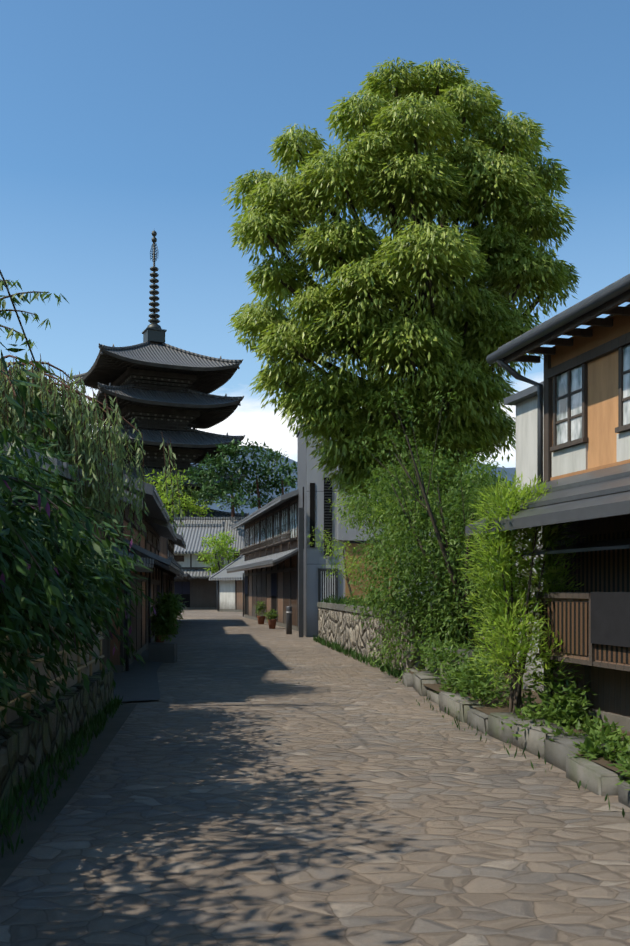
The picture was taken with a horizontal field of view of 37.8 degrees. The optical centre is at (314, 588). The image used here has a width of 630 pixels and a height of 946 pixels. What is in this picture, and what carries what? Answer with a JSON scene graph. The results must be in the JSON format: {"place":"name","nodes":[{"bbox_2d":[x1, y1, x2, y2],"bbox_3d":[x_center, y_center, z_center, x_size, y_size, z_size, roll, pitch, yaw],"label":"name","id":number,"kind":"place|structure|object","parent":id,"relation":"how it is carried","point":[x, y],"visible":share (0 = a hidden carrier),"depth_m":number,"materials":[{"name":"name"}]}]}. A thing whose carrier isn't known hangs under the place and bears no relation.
{"place":"outdoors","nodes":[
{"label":"outdoors","id":0,"kind":"place"},
{"bbox_2d":[0,279,68,350],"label":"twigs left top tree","id":1,"kind":"object","parent":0,"point":[10,331],"visible":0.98,"depth_m":12.04,"materials":[{"name":"green plant"}]},
{"bbox_2d":[0,270,38,370],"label":"branch","id":2,"kind":"object","parent":1,"relation":"attached to","point":[9,294],"visible":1,"depth_m":10.93,"materials":[{"name":"bark"}]},
{"bbox_2d":[100,448,515,581],"bbox_3d":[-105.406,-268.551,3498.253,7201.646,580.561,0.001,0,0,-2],"label":"distant hills","id":3,"kind":"structure","parent":0,"point":[511,471],"depth_m":3495.18,"materials":[{"name":"green plant"}]},
{"bbox_2d":[0,605,629,945],"bbox_3d":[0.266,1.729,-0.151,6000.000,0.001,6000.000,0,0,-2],"label":"ground","id":4,"kind":"structure","parent":0,"point":[248,782],"depth_m":6.63,"materials":[{"name":"grey stone"}]},
{"bbox_2d":[0,295,61,491],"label":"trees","id":5,"kind":"object","parent":4,"relation":"on","point":[22,389],"visible":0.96,"depth_m":7.03,"materials":[{"name":"green plant"}]},
{"bbox_2d":[0,669,113,805],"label":"stone wall","id":6,"kind":"structure","parent":4,"relation":"on","point":[28,747],"depth_m":8.99,"materials":[{"name":"stone"}]},
{"bbox_2d":[0,616,104,728],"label":"bamboo fence","id":7,"kind":"object","parent":6,"relation":"on","point":[11,715],"visible":0.21,"depth_m":10.14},
{"bbox_2d":[0,425,164,735],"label":"bush","id":8,"kind":"object","parent":6,"relation":"on","point":[53,574],"depth_m":8.37,"materials":[{"name":"green plant"}]},
{"bbox_2d":[0,704,136,886],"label":"verge","id":9,"kind":"structure","parent":4,"relation":"on","point":[39,826],"depth_m":7.62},
{"bbox_2d":[1,442,153,668],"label":"house","id":10,"kind":"structure","parent":4,"relation":"on","point":[148,563],"depth_m":17.11,"materials":[{"name":"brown wood"}]},
{"bbox_2d":[0,352,184,542],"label":"weeping tree","id":11,"kind":"object","parent":4,"relation":"on","point":[76,437],"visible":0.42,"depth_m":14.16,"materials":[{"name":"green plant"}]},
{"bbox_2d":[114,650,161,700],"bbox_3d":[-3.558,1.699,19.586,2.053,0.001,12.087,0,0,-2],"label":"apron","id":12,"kind":"object","parent":4,"relation":"on","point":[136,682],"visible":0.36,"depth_m":16.82,"materials":[{"name":"grey stone"}]},
{"bbox_2d":[104,468,180,672],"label":"house","id":13,"kind":"structure","parent":4,"relation":"on","point":[154,505],"depth_m":20.33,"materials":[{"name":"brown wood"}]},
{"bbox_2d":[72,231,248,522],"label":"pagoda","id":14,"kind":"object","parent":4,"relation":"on","point":[156,383],"visible":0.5,"depth_m":115.12,"materials":[{"name":"brown wood"}]},
{"bbox_2d":[160,570,167,598],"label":"door","id":15,"kind":"structure","parent":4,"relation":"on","point":[163,581],"depth_m":37.25,"materials":[{"name":"brown wood"}]},
{"bbox_2d":[146,515,183,648],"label":"house","id":16,"kind":"structure","parent":4,"relation":"on","point":[156,528],"depth_m":28.44,"materials":[{"name":"brown wood"}]},
{"bbox_2d":[148,591,185,662],"bbox_3d":[-3.448,0.882,21.632,0.993,1.694,1.071,0,0,-2],"label":"planter shrub","id":17,"kind":"object","parent":4,"relation":"on","point":[169,608],"visible":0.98,"depth_m":21.44,"materials":[{"name":"green plant"}]},
{"bbox_2d":[159,534,190,594],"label":"house","id":18,"kind":"structure","parent":4,"relation":"on","point":[167,546],"depth_m":42.46,"materials":[{"name":"brown wood"}]},
{"bbox_2d":[169,521,227,609],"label":"house","id":19,"kind":"structure","parent":4,"relation":"on","point":[198,591],"depth_m":75.64,"materials":[{"name":"grey wood"}]},
{"bbox_2d":[173,515,244,565],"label":"house","id":20,"kind":"structure","parent":4,"relation":"on","point":[238,532],"depth_m":99.73,"materials":[{"name":"white paint"}]},
{"bbox_2d":[152,600,278,641],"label":"potted plants","id":21,"kind":"object","parent":4,"relation":"on","point":[271,620],"visible":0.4,"depth_m":39.61,"materials":[{"name":"green plant"}]},
{"bbox_2d":[195,529,239,574],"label":"street tree","id":22,"kind":"object","parent":4,"relation":"on","point":[217,548],"visible":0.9,"depth_m":72.11,"materials":[{"name":"green plant"}]},
{"bbox_2d":[209,555,243,611],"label":"house","id":23,"kind":"structure","parent":4,"relation":"on","point":[229,592],"depth_m":68.81,"materials":[{"name":"white paint"}]},
{"bbox_2d":[286,606,291,633],"bbox_3d":[-0.982,1.194,34.819,0.230,1.070,0.230,0,0,-2],"label":"bollard","id":24,"kind":"object","parent":4,"relation":"on","point":[288,619],"visible":1,"depth_m":34.73,"materials":[{"name":"grey metal"}]},
{"bbox_2d":[0,595,624,857],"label":"weedy grass","id":25,"kind":"structure","parent":4,"relation":"on","point":[101,716],"depth_m":8.98,"materials":[{"name":"green plant"}]},
{"bbox_2d":[142,438,509,560],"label":"trees","id":26,"kind":"object","parent":4,"relation":"on","point":[219,464],"visible":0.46,"depth_m":100.60,"materials":[{"name":"green plant"}]},
{"bbox_2d":[317,602,357,652],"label":"stone wall","id":27,"kind":"structure","parent":4,"relation":"on","point":[335,621],"depth_m":26.72,"materials":[{"name":"stone"}]},
{"bbox_2d":[226,489,483,630],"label":"house","id":28,"kind":"structure","parent":4,"relation":"on","point":[268,566],"depth_m":43.24,"materials":[{"name":"brown wood"}]},
{"bbox_2d":[352,606,439,675],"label":"stone wall","id":29,"kind":"structure","parent":4,"relation":"on","point":[363,636],"depth_m":20.14,"materials":[{"name":"stone"}]},
{"bbox_2d":[221,57,581,645],"bbox_3d":[2.483,-6.668,24.714,9.867,16.758,9.751,0,0,-2],"label":"tree","id":30,"kind":"object","parent":4,"relation":"on","point":[501,186],"visible":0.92,"depth_m":22.36,"materials":[{"name":"green plant"}]},
{"bbox_2d":[336,441,515,682],"bbox_3d":[2.294,-0.373,18.212,3.496,5.398,6.627,0,0,-2],"label":"shrub","id":31,"kind":"object","parent":4,"relation":"on","point":[372,594],"visible":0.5,"depth_m":17.63,"materials":[{"name":"green plant"}]},
{"bbox_2d":[403,668,629,807],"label":"kerb","id":32,"kind":"structure","parent":4,"relation":"on","point":[601,780],"depth_m":9.67,"materials":[{"name":"stone"}]},
{"bbox_2d":[405,636,629,795],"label":"low shrubs","id":33,"kind":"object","parent":4,"relation":"on","point":[460,678],"depth_m":10.47,"materials":[{"name":"green plant"}]},
{"bbox_2d":[465,274,629,731],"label":"house","id":34,"kind":"structure","parent":4,"relation":"on","point":[573,424],"depth_m":10.43,"materials":[{"name":"paint"}]},
{"bbox_2d":[0,0,629,467],"label":"sky","id":35,"kind":"structure","parent":0,"point":[122,122],"materials":[{"name":"blue"}]},
{"bbox_2d":[296,420,434,636],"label":"grey building","id":36,"kind":"structure","parent":0,"point":[315,510],"depth_m":32.87,"materials":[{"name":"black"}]},
{"bbox_2d":[425,647,474,683],"bbox_3d":[2.348,1.427,16.060,0.629,0.805,2.645,0,0,0],"label":"shrub","id":37,"kind":"object","parent":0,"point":[459,650],"visible":0.06,"depth_m":15.21,"materials":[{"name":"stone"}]},
{"bbox_2d":[407,669,629,777],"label":"planting soil","id":38,"kind":"structure","parent":0,"point":[487,709],"depth_m":11.83,"materials":[{"name":"brown soil"}]},
{"bbox_2d":[350,380,515,662],"bbox_3d":[2.846,-1.057,17.406,4.311,5.221,4.268,0,0,-2],"label":"bamboo","id":39,"kind":"object","parent":38,"relation":"on","point":[442,545],"visible":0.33,"depth_m":17.26,"materials":[{"name":"green plant"}]},
{"bbox_2d":[456,470,584,713],"bbox_3d":[2.470,0.031,10.969,1.607,2.904,1.618,0,0,-2],"label":"bamboo","id":40,"kind":"object","parent":38,"relation":"on","point":[510,626],"visible":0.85,"depth_m":10.86,"materials":[{"name":"green plant"}]},
{"label":"garden soil","id":41,"kind":"structure","parent":0,"visible":0},
{"bbox_2d":[308,485,446,600],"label":"shrubs","id":42,"kind":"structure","parent":41,"relation":"on","point":[346,571],"depth_m":24.20,"materials":[{"name":"green plant"}]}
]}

